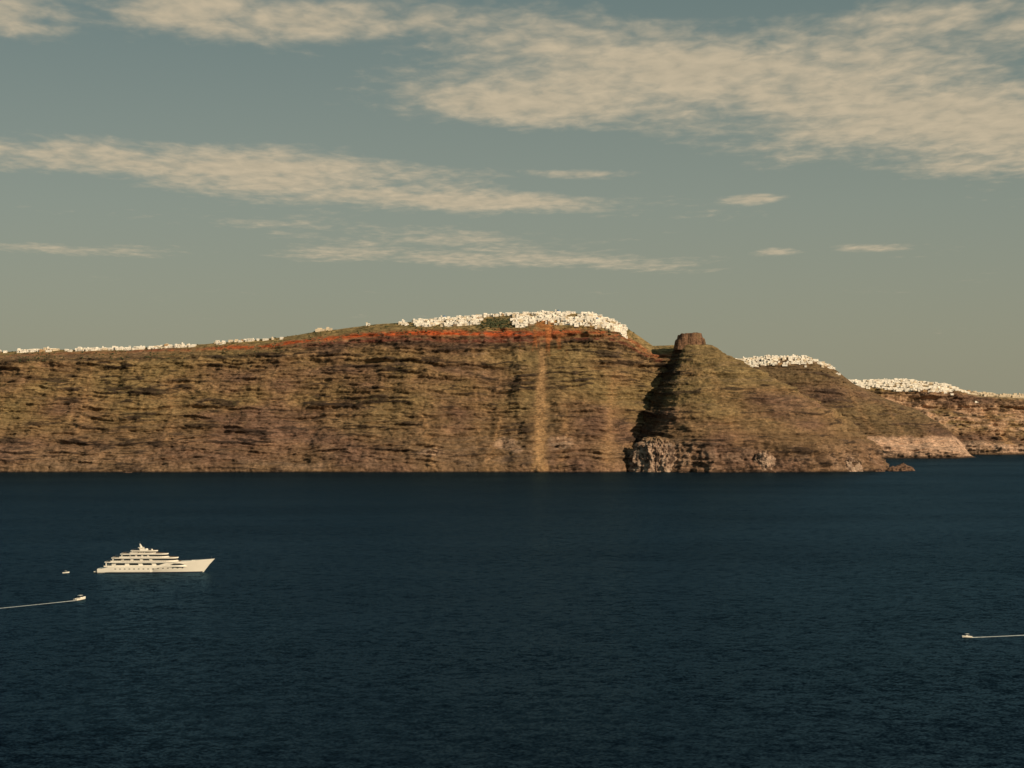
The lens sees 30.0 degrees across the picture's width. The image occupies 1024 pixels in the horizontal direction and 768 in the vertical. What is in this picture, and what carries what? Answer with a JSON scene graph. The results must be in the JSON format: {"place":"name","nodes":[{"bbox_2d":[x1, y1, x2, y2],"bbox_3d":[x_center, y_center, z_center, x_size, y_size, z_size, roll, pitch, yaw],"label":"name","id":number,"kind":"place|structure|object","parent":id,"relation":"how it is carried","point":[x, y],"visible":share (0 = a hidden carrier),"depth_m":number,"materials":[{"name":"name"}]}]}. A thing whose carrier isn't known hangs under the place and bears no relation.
{"place":"outdoors","nodes":[
{"label":"outdoors","id":0,"kind":"place"},
{"bbox_2d":[0,313,673,471],"bbox_3d":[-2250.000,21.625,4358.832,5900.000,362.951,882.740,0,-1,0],"label":"caldera cliff","id":1,"kind":"structure","parent":0,"point":[535,397],"depth_m":4100.69,"materials":[{"name":"brown stone"}]},
{"bbox_2d":[0,337,282,352],"bbox_3d":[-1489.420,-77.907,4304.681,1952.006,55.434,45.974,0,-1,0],"label":"rim village","id":2,"kind":"object","parent":1,"relation":"on","point":[48,349],"visible":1,"depth_m":4289.16,"materials":[{"name":"white paint"}]},
{"bbox_2d":[4,315,635,361],"bbox_3d":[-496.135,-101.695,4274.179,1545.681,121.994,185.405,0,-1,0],"label":"clifftop shrubs","id":3,"kind":"object","parent":1,"relation":"on","point":[495,323],"visible":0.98,"depth_m":4246.68,"materials":[{"name":"green plant"}]},
{"bbox_2d":[315,322,369,331],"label":"scattered white village houses","id":4,"kind":"structure","parent":1,"relation":"on","point":[327,328],"depth_m":4298.03,"materials":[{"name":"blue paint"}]},
{"bbox_2d":[398,309,627,338],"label":"whitewashed village","id":5,"kind":"object","parent":1,"relation":"on","point":[521,320],"visible":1,"depth_m":4270.18,"materials":[{"name":"white paint"}]},
{"bbox_2d":[627,449,633,463],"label":"sea cliff rock","id":6,"kind":"object","parent":1,"relation":"on","point":[629,452],"visible":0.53,"depth_m":3991.23,"materials":[{"name":"black stone"}]},
{"bbox_2d":[628,436,677,471],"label":"sea cliff rock","id":7,"kind":"object","parent":1,"relation":"on","point":[653,454],"visible":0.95,"depth_m":3951.37,"materials":[{"name":"grey stone"}]},
{"bbox_2d":[0,455,1023,767],"bbox_3d":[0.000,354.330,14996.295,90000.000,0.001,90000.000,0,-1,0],"label":"sea water","id":8,"kind":"structure","parent":0,"point":[564,619],"depth_m":1110.20,"materials":[{"name":"blue liquid"}]},
{"bbox_2d":[5,600,75,607],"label":"boat wake","id":9,"kind":"object","parent":8,"relation":"on","point":[39,604],"visible":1,"depth_m":1202.96,"materials":[{"name":"white liquid"}]},
{"bbox_2d":[74,595,85,600],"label":"motorboat","id":10,"kind":"object","parent":8,"relation":"on","point":[80,598],"visible":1,"depth_m":1229.82,"materials":[{"name":"white plastic"}]},
{"bbox_2d":[94,544,213,572],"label":"motor yacht","id":11,"kind":"object","parent":8,"relation":"on","point":[143,560],"visible":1,"depth_m":1443.05,"materials":[{"name":"white metal"}]},
{"bbox_2d":[753,450,775,470],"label":"sea cliff rock","id":12,"kind":"object","parent":8,"relation":"in","point":[764,460],"visible":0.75,"depth_m":3936.09,"materials":[{"name":"beige stone"}]},
{"bbox_2d":[842,457,862,471],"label":"sea cliff rock","id":13,"kind":"object","parent":8,"relation":"in","point":[852,468],"visible":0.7,"depth_m":3974.08,"materials":[{"name":"beige stone"}]},
{"bbox_2d":[874,468,884,471],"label":"sea rock","id":14,"kind":"object","parent":8,"relation":"in","point":[878,470],"visible":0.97,"depth_m":3968.14,"materials":[{"name":"brown stone"}]},
{"bbox_2d":[886,466,898,470],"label":"sea rock","id":15,"kind":"object","parent":8,"relation":"in","point":[892,468],"visible":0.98,"depth_m":4002.53,"materials":[{"name":"brown stone"}]},
{"bbox_2d":[895,463,914,470],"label":"sea rock","id":16,"kind":"object","parent":8,"relation":"in","point":[902,467],"visible":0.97,"depth_m":4019.50,"materials":[{"name":"brown stone"}]},
{"bbox_2d":[0,0,1023,394],"label":"sky","id":17,"kind":"structure","parent":0,"point":[837,183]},
{"bbox_2d":[637,344,889,471],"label":"rocky promontory","id":18,"kind":"structure","parent":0,"point":[711,408],"depth_m":4013.56,"materials":[{"name":"brown stone"}]},
{"bbox_2d":[673,332,705,349],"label":"summit rock","id":19,"kind":"object","parent":18,"relation":"on","point":[682,340],"visible":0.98,"depth_m":4212.52,"materials":[{"name":"brown stone"}]},
{"bbox_2d":[745,356,973,457],"bbox_3d":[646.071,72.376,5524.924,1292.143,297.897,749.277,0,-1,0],"label":"distant headland","id":20,"kind":"structure","parent":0,"point":[892,429],"depth_m":5277.36,"materials":[{"name":"brown stone"}]},
{"bbox_2d":[735,354,840,374],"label":"hillside village","id":21,"kind":"object","parent":20,"relation":"on","point":[770,360],"visible":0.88,"depth_m":5381.14,"materials":[{"name":"white paint"}]},
{"bbox_2d":[853,381,1023,454],"bbox_3d":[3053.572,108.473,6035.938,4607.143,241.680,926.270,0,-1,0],"label":"distant cliff","id":22,"kind":"structure","parent":0,"point":[989,425],"depth_m":5821.28,"materials":[{"name":"brown stone"}]},
{"bbox_2d":[848,378,977,402],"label":"clifftop town","id":23,"kind":"object","parent":22,"relation":"on","point":[903,384],"visible":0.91,"depth_m":5925.63,"materials":[{"name":"white paint"}]},
{"bbox_2d":[961,389,1023,397],"bbox_3d":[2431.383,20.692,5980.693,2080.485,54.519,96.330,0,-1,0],"label":"cream clifftop town","id":24,"kind":"object","parent":22,"relation":"on","point":[1015,395],"visible":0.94,"depth_m":5963.40,"materials":[{"name":"beige paint"}]}
]}

